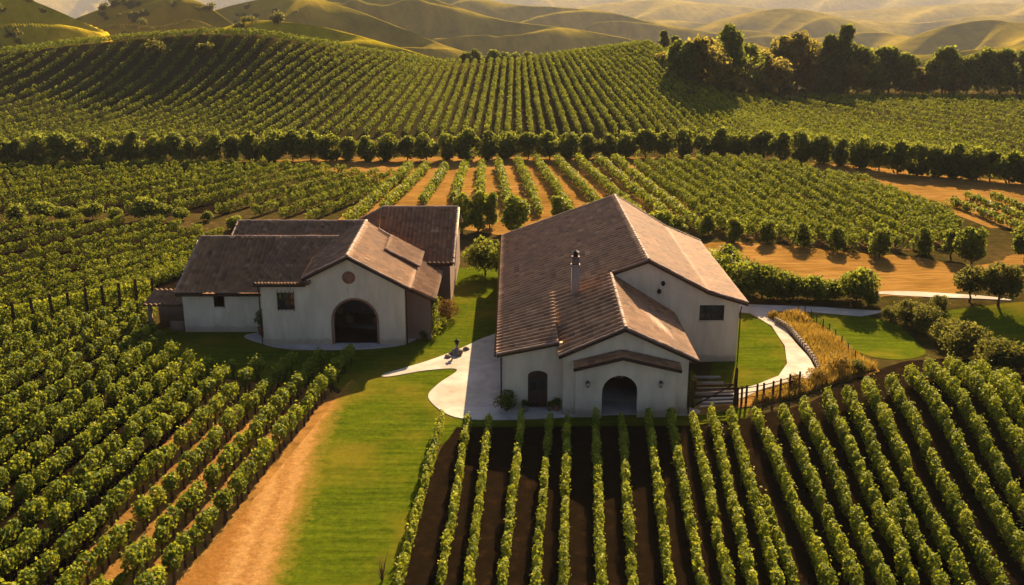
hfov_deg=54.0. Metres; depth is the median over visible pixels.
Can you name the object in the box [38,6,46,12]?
hill bush
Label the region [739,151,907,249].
trellised vine
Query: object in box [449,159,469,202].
trellised vine
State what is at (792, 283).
hedge shrub
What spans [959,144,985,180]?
windbreak tree
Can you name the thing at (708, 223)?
row end bush
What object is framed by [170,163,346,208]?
trellised vine
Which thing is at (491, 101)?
trellised vine
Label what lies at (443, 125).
trellised vine
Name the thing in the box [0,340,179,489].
trellised vine
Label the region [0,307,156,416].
trellised vine
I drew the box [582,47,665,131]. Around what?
trellised vine
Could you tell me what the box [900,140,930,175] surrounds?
windbreak tree
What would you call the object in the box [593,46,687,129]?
trellised vine
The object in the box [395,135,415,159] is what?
windbreak tree
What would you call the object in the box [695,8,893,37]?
hills
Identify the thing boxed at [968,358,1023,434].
trellised vine
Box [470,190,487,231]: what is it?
tall shrub
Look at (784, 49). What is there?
woodland tree
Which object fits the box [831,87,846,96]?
slope bush
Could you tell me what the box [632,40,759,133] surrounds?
trellised vine
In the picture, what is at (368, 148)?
windbreak tree
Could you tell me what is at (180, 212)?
bush
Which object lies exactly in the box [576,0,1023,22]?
hills
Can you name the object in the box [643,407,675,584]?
trellised vine
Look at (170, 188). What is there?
trellised vine
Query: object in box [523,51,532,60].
woodland tree
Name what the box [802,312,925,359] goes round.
lawn
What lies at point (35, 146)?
windbreak tree
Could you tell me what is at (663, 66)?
trellised vine
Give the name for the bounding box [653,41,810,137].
trellised vine
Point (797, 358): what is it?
path
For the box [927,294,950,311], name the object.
olive shrub
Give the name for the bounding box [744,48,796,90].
woodland tree
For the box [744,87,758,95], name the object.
slope bush
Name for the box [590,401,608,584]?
trellised vine
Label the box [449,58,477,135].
trellised vine
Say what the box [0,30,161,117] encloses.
trellised vine
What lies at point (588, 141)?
windbreak tree
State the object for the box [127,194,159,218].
bush
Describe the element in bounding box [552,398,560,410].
plant pot
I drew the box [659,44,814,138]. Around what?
trellised vine
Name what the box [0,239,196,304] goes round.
trellised vine
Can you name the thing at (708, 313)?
window
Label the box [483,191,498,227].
tall shrub
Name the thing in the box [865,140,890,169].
windbreak tree
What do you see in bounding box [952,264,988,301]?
olive tree
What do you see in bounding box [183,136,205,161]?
windbreak tree
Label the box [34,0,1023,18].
hills
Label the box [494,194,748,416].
winery house
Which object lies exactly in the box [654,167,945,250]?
soil
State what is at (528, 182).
trellised vine
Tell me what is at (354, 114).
trellised vine
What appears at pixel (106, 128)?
trellised vine
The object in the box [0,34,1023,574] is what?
ground
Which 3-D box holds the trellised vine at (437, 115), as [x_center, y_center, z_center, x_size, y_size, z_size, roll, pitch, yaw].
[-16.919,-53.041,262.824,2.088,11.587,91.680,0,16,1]
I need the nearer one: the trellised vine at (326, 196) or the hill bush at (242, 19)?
the trellised vine at (326, 196)
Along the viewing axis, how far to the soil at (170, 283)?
124.07 m
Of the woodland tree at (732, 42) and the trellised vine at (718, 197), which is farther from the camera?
the woodland tree at (732, 42)
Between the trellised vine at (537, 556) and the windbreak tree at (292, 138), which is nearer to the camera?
the trellised vine at (537, 556)
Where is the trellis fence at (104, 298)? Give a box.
[0,277,155,328]
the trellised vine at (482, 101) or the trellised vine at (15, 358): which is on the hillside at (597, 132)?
the trellised vine at (482, 101)
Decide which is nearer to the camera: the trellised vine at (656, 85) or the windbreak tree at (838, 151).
the windbreak tree at (838, 151)
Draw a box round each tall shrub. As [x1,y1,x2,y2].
[451,192,473,232]
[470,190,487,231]
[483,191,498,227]
[500,194,530,230]
[550,195,571,215]
[649,210,676,227]
[671,215,688,232]
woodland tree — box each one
[456,51,473,62]
[467,48,481,62]
[484,49,501,62]
[500,51,508,62]
[506,52,521,62]
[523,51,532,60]
[666,38,682,73]
[672,40,703,80]
[682,33,735,88]
[710,22,749,84]
[733,42,765,86]
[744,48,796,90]
[761,35,808,92]
[778,30,826,91]
[794,56,819,86]
[833,60,865,94]
[844,44,880,94]
[860,62,891,94]
[869,44,901,91]
[888,51,921,91]
[905,67,931,93]
[917,58,945,94]
[930,45,963,94]
[937,67,971,93]
[958,54,988,93]
[971,46,1002,93]
[982,47,1017,94]
[1004,49,1023,93]
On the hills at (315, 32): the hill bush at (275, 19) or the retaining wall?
the hill bush at (275, 19)
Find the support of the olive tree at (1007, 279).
on the ground at (1000, 244)
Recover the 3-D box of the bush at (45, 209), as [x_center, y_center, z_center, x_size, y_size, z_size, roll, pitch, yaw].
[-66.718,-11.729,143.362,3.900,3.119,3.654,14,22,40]
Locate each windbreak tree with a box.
[0,136,17,164]
[7,137,27,162]
[24,131,50,163]
[44,131,70,160]
[64,137,91,162]
[86,132,110,163]
[105,138,125,162]
[118,130,145,160]
[142,134,164,162]
[156,132,184,158]
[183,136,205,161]
[201,129,224,161]
[222,134,241,160]
[239,131,263,161]
[260,128,286,161]
[281,129,303,160]
[298,128,321,159]
[314,131,343,160]
[339,136,358,159]
[356,135,378,161]
[375,132,398,160]
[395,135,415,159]
[412,132,439,159]
[436,131,457,160]
[452,127,480,160]
[472,130,499,159]
[496,130,520,158]
[515,131,541,158]
[537,130,561,159]
[559,130,582,159]
[578,132,600,158]
[596,133,617,157]
[615,130,636,157]
[633,128,661,157]
[656,130,678,156]
[674,125,696,157]
[692,132,717,156]
[711,126,738,157]
[731,130,755,157]
[748,129,775,157]
[766,130,793,160]
[791,128,813,162]
[806,133,835,163]
[829,137,849,165]
[846,134,871,168]
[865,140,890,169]
[881,139,913,172]
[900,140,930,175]
[917,144,953,176]
[943,142,967,177]
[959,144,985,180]
[976,149,1004,180]
[992,150,1023,183]
[1011,155,1023,183]
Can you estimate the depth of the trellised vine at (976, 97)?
298.26 m
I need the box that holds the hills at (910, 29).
[645,15,1023,36]
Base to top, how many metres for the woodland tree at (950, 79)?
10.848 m
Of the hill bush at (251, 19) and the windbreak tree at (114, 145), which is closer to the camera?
the windbreak tree at (114, 145)
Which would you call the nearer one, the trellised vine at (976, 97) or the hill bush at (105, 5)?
the trellised vine at (976, 97)
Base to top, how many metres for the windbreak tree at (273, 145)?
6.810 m
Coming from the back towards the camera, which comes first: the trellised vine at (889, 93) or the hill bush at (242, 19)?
the hill bush at (242, 19)
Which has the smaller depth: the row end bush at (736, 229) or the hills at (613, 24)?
the row end bush at (736, 229)
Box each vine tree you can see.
[941,227,963,258]
[952,226,988,264]
[1010,222,1023,262]
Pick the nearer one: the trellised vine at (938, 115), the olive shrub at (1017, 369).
the olive shrub at (1017, 369)
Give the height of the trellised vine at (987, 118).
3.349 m
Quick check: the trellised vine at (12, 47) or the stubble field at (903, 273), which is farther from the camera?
the trellised vine at (12, 47)
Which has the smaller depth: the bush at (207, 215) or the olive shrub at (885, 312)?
the olive shrub at (885, 312)
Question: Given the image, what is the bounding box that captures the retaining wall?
[775,318,820,379]
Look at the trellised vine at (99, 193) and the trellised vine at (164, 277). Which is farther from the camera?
the trellised vine at (99, 193)
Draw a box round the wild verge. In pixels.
[695,352,878,414]
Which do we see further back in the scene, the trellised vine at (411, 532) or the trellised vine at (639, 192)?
the trellised vine at (639, 192)
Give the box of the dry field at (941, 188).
[236,157,1023,234]
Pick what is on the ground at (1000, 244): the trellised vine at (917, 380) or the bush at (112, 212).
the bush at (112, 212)
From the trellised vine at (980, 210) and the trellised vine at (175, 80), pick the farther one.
the trellised vine at (175, 80)
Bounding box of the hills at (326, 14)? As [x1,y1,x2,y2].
[215,0,471,62]
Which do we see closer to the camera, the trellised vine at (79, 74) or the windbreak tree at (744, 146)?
the windbreak tree at (744, 146)
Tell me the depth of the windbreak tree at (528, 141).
196.68 m
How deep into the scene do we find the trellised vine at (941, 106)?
276.61 m
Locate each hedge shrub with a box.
[708,243,749,269]
[719,254,750,274]
[727,258,764,299]
[740,263,785,296]
[758,268,794,299]
[774,273,808,300]
[793,274,823,299]
[808,275,839,301]
[821,280,848,300]
[836,266,882,301]
[863,292,880,304]
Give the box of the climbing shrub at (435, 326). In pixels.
[429,296,441,336]
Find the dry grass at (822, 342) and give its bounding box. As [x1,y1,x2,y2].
[751,308,877,403]
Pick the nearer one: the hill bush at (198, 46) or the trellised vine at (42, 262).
the trellised vine at (42, 262)
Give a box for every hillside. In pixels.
[0,43,469,143]
[457,53,1023,153]
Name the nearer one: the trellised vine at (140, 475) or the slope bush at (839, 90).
the trellised vine at (140, 475)
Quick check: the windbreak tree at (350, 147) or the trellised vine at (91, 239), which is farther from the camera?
the windbreak tree at (350, 147)
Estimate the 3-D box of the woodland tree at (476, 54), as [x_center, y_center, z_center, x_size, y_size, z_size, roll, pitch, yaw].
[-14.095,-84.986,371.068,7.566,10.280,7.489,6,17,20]
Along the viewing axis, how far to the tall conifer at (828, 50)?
313.78 m
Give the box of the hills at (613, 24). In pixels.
[439,0,719,45]
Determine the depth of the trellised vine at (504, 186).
161.80 m
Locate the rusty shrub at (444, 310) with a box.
[436,297,460,320]
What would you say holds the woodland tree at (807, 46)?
on the ground at (1000, 244)
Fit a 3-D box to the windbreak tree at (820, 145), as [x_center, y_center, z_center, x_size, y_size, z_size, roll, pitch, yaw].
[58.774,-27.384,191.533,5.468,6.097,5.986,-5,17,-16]
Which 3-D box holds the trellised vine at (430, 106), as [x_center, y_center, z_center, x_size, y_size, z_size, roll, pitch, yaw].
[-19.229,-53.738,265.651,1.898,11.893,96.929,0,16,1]
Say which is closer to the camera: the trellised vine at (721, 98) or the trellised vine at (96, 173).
the trellised vine at (96, 173)
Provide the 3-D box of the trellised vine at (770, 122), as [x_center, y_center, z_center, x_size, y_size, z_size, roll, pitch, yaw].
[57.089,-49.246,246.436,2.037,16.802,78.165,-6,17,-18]
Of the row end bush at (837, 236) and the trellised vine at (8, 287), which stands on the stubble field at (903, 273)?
the row end bush at (837, 236)
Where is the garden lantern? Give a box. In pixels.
[454,339,459,349]
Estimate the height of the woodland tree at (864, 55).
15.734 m
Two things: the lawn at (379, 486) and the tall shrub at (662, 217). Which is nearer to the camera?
the lawn at (379, 486)
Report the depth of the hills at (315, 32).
413.75 m
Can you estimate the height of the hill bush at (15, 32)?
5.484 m
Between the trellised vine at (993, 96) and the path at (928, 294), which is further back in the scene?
the trellised vine at (993, 96)
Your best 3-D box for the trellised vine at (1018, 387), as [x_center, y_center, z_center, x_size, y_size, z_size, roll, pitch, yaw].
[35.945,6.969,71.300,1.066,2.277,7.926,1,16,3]
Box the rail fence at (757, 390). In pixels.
[736,371,800,404]
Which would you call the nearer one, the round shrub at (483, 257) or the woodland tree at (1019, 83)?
the round shrub at (483, 257)
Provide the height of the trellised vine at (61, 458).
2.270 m
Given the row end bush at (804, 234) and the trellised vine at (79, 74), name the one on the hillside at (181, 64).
the trellised vine at (79, 74)
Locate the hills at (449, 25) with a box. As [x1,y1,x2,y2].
[326,0,650,59]
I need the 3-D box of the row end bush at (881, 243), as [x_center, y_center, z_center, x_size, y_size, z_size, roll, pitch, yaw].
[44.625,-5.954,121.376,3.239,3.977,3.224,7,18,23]
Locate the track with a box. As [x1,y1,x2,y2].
[176,379,363,584]
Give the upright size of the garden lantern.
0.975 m
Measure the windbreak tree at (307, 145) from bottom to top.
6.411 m
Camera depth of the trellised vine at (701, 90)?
246.95 m
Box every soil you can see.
[0,161,248,213]
[0,222,213,327]
[0,306,212,584]
[80,342,337,584]
[403,358,1023,584]
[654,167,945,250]
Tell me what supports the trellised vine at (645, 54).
on the hillside at (597, 132)
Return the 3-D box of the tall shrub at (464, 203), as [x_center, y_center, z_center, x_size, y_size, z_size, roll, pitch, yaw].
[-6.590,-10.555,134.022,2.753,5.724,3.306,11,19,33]
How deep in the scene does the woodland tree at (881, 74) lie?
313.47 m
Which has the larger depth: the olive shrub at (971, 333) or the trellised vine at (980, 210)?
the trellised vine at (980, 210)
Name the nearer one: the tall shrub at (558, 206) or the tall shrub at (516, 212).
the tall shrub at (516, 212)
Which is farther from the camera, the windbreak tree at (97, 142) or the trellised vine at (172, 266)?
the windbreak tree at (97, 142)
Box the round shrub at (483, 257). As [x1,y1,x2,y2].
[459,235,500,275]
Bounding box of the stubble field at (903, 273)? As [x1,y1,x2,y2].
[703,242,1023,296]
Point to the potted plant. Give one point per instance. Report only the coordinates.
(256, 319)
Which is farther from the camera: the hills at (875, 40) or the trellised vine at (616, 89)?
the hills at (875, 40)
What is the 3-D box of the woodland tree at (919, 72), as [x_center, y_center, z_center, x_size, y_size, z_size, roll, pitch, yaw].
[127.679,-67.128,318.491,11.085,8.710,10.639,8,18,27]
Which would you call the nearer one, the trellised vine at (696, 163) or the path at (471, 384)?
the path at (471, 384)
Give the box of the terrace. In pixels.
[244,327,415,349]
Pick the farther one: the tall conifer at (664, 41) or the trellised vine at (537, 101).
the tall conifer at (664, 41)
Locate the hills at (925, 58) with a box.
[684,39,1023,89]
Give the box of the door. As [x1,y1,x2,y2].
[528,371,546,406]
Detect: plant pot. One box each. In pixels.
[521,399,528,411]
[547,401,553,410]
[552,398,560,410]
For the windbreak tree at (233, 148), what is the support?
on the ground at (1000, 244)
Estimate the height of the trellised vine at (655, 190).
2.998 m
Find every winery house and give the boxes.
[142,205,462,344]
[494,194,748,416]
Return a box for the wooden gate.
[691,367,737,407]
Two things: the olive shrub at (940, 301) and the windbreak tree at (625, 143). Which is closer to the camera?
the olive shrub at (940, 301)
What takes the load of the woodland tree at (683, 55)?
on the ground at (1000, 244)
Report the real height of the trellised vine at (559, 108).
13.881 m
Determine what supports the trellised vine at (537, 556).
on the soil at (423, 568)
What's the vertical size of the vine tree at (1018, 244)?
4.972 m
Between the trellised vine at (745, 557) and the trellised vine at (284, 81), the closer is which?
the trellised vine at (745, 557)
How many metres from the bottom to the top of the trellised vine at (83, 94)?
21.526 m
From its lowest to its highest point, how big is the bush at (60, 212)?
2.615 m
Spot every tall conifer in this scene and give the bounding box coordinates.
[657,29,670,48]
[670,35,678,44]
[817,31,839,91]
[828,22,858,76]
[882,47,900,91]
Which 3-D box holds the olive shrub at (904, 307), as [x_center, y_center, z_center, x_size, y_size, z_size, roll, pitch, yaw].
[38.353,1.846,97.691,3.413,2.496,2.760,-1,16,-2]
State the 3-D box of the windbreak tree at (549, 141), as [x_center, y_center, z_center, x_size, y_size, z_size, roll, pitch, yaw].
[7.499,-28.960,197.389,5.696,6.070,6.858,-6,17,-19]
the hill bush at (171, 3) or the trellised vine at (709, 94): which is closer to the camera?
the trellised vine at (709, 94)
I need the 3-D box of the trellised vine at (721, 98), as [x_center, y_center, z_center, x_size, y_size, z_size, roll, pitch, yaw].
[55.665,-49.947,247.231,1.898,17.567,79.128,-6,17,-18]
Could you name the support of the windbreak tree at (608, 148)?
on the dry field at (941, 188)
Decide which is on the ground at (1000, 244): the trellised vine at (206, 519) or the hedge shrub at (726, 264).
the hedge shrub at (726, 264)
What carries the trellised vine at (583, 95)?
on the hillside at (597, 132)
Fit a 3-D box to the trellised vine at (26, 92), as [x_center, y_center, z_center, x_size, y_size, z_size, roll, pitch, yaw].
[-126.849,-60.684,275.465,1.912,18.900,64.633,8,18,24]
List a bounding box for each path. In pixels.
[381,334,700,419]
[699,304,880,407]
[878,291,1011,300]
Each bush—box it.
[3,203,28,221]
[5,26,23,38]
[15,38,21,44]
[31,199,55,219]
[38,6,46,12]
[52,204,79,220]
[77,201,103,218]
[98,11,105,16]
[99,2,108,9]
[105,206,123,220]
[120,0,130,5]
[126,11,140,19]
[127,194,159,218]
[136,17,147,25]
[144,38,168,54]
[152,201,173,216]
[168,0,177,7]
[171,207,190,218]
[195,43,205,52]
[196,41,214,52]
[199,210,213,220]
[207,2,215,9]
[225,214,244,230]
[233,21,244,27]
[239,15,247,21]
[246,15,258,22]
[270,10,284,22]
[272,16,280,24]
[654,51,667,63]
[700,213,718,234]
[726,216,746,241]
[733,84,747,94]
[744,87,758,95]
[757,219,777,243]
[767,310,777,316]
[778,85,796,95]
[787,372,807,388]
[788,221,814,247]
[794,88,810,96]
[805,366,830,381]
[824,352,852,371]
[826,225,849,251]
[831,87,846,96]
[867,227,895,256]
[907,226,936,254]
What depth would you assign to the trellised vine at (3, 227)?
137.76 m
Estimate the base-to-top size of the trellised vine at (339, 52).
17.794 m
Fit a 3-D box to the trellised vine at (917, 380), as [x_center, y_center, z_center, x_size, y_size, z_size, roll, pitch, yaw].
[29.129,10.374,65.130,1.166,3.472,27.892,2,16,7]
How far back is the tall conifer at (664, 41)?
348.22 m
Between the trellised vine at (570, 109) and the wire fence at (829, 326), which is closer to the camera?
the wire fence at (829, 326)
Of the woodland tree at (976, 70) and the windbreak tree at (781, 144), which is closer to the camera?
the windbreak tree at (781, 144)
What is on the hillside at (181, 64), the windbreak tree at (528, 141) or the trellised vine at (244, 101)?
the trellised vine at (244, 101)
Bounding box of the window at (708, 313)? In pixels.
[698,305,724,321]
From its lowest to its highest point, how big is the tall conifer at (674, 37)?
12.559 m
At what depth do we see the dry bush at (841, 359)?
82.34 m
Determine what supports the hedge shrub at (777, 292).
on the ground at (1000, 244)
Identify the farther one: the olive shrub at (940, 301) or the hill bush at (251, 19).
the hill bush at (251, 19)
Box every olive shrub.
[849,358,867,373]
[880,305,899,320]
[888,298,922,324]
[908,301,947,333]
[926,314,961,345]
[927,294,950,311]
[935,319,995,359]
[974,335,1023,372]
[997,338,1023,374]
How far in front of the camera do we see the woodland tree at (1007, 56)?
313.00 m
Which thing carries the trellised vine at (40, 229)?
on the soil at (170, 283)
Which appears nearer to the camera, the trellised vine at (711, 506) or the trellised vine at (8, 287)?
the trellised vine at (711, 506)
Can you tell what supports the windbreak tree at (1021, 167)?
on the dry field at (941, 188)
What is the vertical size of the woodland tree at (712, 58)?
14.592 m
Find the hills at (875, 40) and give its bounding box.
[714,30,909,48]
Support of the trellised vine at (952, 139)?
on the hillside at (597, 132)
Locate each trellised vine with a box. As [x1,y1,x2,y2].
[0,26,223,139]
[0,27,203,136]
[0,29,190,130]
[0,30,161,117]
[0,30,177,124]
[0,31,153,112]
[0,32,132,103]
[0,35,118,93]
[0,36,101,84]
[0,37,84,72]
[0,39,67,63]
[0,44,32,53]
[0,154,88,169]
[0,155,141,177]
[0,155,187,183]
[0,156,33,165]
[0,156,213,190]
[0,156,266,207]
[0,158,243,199]
[0,212,84,240]
[0,214,45,231]
[0,214,164,267]
[0,215,124,254]
[0,218,182,275]
[0,223,202,287]
[0,227,223,297]
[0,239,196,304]
[0,249,193,315]
[0,296,146,396]
[0,305,112,374]
[0,306,75,360]
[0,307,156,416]
[0,311,43,345]
[0,315,6,329]
[0,320,157,437]
[0,330,166,463]
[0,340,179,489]
[0,345,195,524]
[0,353,265,584]
[0,355,215,548]
[0,358,238,584]
[1,41,51,53]
[14,255,189,316]
[19,27,238,141]
[23,158,290,210]
[45,27,257,137]
[49,258,186,309]
[54,350,299,584]
[65,29,276,137]
[76,160,311,206]
[81,260,187,301]
[83,31,291,137]
[89,347,325,584]
[102,33,307,139]
[112,264,185,299]
[123,35,322,136]
[123,162,330,212]
[134,343,355,584]
[146,38,331,139]
[166,40,341,135]
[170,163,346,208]
[188,43,352,137]
[205,44,360,138]
[214,167,360,213]
[223,46,369,138]
[240,47,377,135]
[250,168,379,215]
[260,49,388,134]
[277,168,395,217]
[279,50,396,132]
[298,50,405,134]
[304,170,409,221]
[316,52,412,133]
[333,53,418,134]
[339,160,414,219]
[348,54,424,134]
[363,56,429,133]
[376,56,435,135]
[378,160,430,211]
[390,58,442,133]
[392,406,444,584]
[403,57,448,133]
[417,57,455,133]
[418,161,448,205]
[427,58,461,133]
[435,411,472,584]
[440,58,468,133]
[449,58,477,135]
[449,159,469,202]
[462,57,484,131]
[463,412,492,584]
[473,56,493,132]
[474,157,486,192]
[484,57,499,133]
[493,156,512,208]
[494,56,506,133]
[496,408,524,584]
[504,56,513,130]
[513,156,543,214]
[515,57,521,132]
[521,56,533,132]
[527,55,545,133]
[529,409,555,584]
[532,153,575,208]
[533,53,557,133]
[539,53,569,131]
[544,52,581,133]
[549,51,593,132]
[554,153,601,201]
[556,50,606,133]
[557,411,571,584]
[560,49,617,133]
[567,49,631,131]
[574,48,641,131]
[574,152,648,213]
[579,46,655,131]
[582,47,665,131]
[588,46,676,135]
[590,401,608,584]
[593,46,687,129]
[594,153,672,215]
[596,44,700,134]
[606,43,712,136]
[610,43,716,131]
[610,153,706,235]
[615,42,735,138]
[617,412,638,584]
[621,42,744,134]
[624,41,755,137]
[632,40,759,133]
[633,39,778,136]
[633,156,729,231]
[639,40,778,134]
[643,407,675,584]
[644,157,757,237]
[646,39,793,136]
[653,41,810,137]
[658,156,776,232]
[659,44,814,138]
[664,407,709,584]
[665,46,834,139]
[669,153,793,240]
[683,154,816,244]
[689,410,735,584]
[695,150,831,244]
[707,405,757,584]
[708,85,838,141]
[709,150,860,249]
[711,85,850,141]
[713,85,890,143]
[720,87,910,144]
[723,89,932,146]
[725,152,876,252]
[725,405,784,584]
[732,90,952,149]
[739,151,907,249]
[740,93,989,152]
[747,90,1011,155]
[750,406,840,584]
[752,153,918,240]
[756,92,1023,154]
[761,489,799,584]
[765,92,1023,154]
[768,156,946,243]
[777,403,864,584]
[780,93,1023,146]
[786,158,958,231]
[795,92,1023,138]
[799,395,897,584]
[803,161,964,228]
[812,91,1023,132]
[821,385,919,584]
[826,91,1023,126]
[826,168,959,222]
[841,384,950,584]
[845,91,1023,120]
[853,171,954,215]
[857,91,1023,116]
[861,374,975,584]
[879,90,1023,111]
[884,372,1009,584]
[886,499,917,584]
[899,91,1023,107]
[902,363,1023,569]
[922,91,1023,104]
[923,356,1023,526]
[942,351,1023,474]
[948,91,1023,102]
[948,196,1023,231]
[963,190,1023,220]
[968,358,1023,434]
[977,91,1023,98]
[989,190,1023,211]
[996,367,1023,405]
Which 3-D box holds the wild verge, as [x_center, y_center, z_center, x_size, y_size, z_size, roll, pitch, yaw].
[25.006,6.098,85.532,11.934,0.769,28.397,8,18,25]
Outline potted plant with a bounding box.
[254,309,263,336]
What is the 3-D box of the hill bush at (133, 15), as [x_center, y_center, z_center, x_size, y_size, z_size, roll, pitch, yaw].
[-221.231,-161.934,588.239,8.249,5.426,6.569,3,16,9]
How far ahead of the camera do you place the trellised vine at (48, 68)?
283.34 m
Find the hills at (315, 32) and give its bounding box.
[205,20,442,62]
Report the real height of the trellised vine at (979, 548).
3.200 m
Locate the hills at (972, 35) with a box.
[892,19,1023,54]
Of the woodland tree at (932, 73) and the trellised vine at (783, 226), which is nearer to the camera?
the trellised vine at (783, 226)
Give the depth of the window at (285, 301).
89.90 m
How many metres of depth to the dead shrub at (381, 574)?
53.73 m
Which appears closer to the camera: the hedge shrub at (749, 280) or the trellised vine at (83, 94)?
the hedge shrub at (749, 280)
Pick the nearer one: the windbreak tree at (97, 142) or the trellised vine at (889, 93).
the windbreak tree at (97, 142)
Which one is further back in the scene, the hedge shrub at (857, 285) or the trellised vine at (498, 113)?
the trellised vine at (498, 113)
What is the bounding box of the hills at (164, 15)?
[75,0,232,40]
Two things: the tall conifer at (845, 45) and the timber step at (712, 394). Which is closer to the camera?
the timber step at (712, 394)
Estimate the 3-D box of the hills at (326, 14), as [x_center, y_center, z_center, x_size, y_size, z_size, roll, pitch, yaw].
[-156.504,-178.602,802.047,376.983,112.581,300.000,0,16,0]
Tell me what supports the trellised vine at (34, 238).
on the soil at (170, 283)
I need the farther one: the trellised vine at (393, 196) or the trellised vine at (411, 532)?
the trellised vine at (393, 196)
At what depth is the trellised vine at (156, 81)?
258.94 m
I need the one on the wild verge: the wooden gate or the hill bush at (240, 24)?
the wooden gate
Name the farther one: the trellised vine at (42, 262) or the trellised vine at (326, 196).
the trellised vine at (326, 196)
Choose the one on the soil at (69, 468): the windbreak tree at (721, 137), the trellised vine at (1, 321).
the trellised vine at (1, 321)
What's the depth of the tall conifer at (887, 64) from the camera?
318.49 m
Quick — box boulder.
[451,348,463,355]
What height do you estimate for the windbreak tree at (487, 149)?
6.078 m
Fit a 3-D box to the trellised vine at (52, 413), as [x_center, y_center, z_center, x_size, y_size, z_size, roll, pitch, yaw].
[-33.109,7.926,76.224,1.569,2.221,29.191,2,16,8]
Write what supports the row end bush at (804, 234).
on the stubble field at (903, 273)
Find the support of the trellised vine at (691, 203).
on the dry field at (941, 188)
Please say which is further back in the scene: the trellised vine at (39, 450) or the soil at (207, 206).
the soil at (207, 206)
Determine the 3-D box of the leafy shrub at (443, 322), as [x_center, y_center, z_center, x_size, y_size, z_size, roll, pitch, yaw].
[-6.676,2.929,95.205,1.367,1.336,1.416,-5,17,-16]
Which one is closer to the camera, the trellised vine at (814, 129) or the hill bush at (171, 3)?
the trellised vine at (814, 129)
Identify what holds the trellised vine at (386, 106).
on the hillside at (181, 64)
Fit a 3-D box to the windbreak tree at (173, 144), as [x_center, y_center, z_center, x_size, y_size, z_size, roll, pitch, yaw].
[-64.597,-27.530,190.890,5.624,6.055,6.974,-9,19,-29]
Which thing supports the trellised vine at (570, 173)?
on the dry field at (941, 188)
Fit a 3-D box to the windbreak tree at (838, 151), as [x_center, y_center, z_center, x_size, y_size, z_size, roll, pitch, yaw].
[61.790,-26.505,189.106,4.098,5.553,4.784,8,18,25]
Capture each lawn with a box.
[114,267,749,584]
[691,313,785,402]
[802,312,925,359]
[941,302,1023,344]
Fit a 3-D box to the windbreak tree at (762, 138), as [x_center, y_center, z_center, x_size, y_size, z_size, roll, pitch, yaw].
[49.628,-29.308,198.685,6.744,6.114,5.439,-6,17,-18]
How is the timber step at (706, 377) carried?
on the lawn at (379, 486)
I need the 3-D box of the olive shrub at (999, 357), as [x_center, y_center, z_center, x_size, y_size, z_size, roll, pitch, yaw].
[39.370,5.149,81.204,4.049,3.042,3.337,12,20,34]
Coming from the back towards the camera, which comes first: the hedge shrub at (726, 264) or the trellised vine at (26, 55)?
the trellised vine at (26, 55)
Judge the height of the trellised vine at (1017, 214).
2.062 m
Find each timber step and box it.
[691,393,729,395]
[693,376,720,379]
[697,387,727,390]
[699,381,723,384]
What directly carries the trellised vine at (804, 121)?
on the hillside at (597, 132)
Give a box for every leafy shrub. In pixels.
[419,330,427,339]
[435,317,448,327]
[492,389,518,411]
[687,371,701,398]
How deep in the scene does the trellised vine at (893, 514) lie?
57.03 m
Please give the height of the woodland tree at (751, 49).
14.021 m
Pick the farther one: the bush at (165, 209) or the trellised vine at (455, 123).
the trellised vine at (455, 123)
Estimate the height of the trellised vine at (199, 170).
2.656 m
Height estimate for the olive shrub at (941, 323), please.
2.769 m
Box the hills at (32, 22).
[0,0,110,52]
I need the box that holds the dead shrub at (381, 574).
[374,547,388,581]
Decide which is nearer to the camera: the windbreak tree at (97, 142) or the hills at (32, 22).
the windbreak tree at (97, 142)
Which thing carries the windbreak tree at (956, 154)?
on the dry field at (941, 188)
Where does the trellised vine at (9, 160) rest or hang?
on the soil at (207, 206)
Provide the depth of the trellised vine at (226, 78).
257.85 m
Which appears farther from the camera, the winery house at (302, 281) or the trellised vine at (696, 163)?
the trellised vine at (696, 163)
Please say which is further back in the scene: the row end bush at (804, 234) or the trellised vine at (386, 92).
the trellised vine at (386, 92)
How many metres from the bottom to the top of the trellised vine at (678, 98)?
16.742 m
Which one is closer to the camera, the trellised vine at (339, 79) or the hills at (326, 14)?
the trellised vine at (339, 79)
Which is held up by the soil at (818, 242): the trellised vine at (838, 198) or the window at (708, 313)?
the trellised vine at (838, 198)
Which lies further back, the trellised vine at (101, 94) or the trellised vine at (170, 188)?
the trellised vine at (101, 94)
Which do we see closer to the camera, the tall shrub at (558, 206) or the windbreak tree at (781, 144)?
the tall shrub at (558, 206)
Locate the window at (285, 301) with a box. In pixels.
[276,290,295,310]
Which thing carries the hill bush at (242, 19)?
on the hills at (315, 32)
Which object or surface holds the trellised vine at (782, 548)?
on the soil at (423, 568)
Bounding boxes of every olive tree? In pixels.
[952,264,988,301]
[978,261,1023,305]
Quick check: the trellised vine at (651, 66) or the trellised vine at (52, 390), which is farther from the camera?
the trellised vine at (651, 66)
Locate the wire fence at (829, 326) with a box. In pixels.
[798,305,855,357]
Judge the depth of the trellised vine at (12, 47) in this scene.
296.19 m
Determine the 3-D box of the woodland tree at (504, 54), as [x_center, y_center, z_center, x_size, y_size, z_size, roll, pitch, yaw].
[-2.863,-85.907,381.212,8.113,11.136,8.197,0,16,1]
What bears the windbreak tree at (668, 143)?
on the dry field at (941, 188)

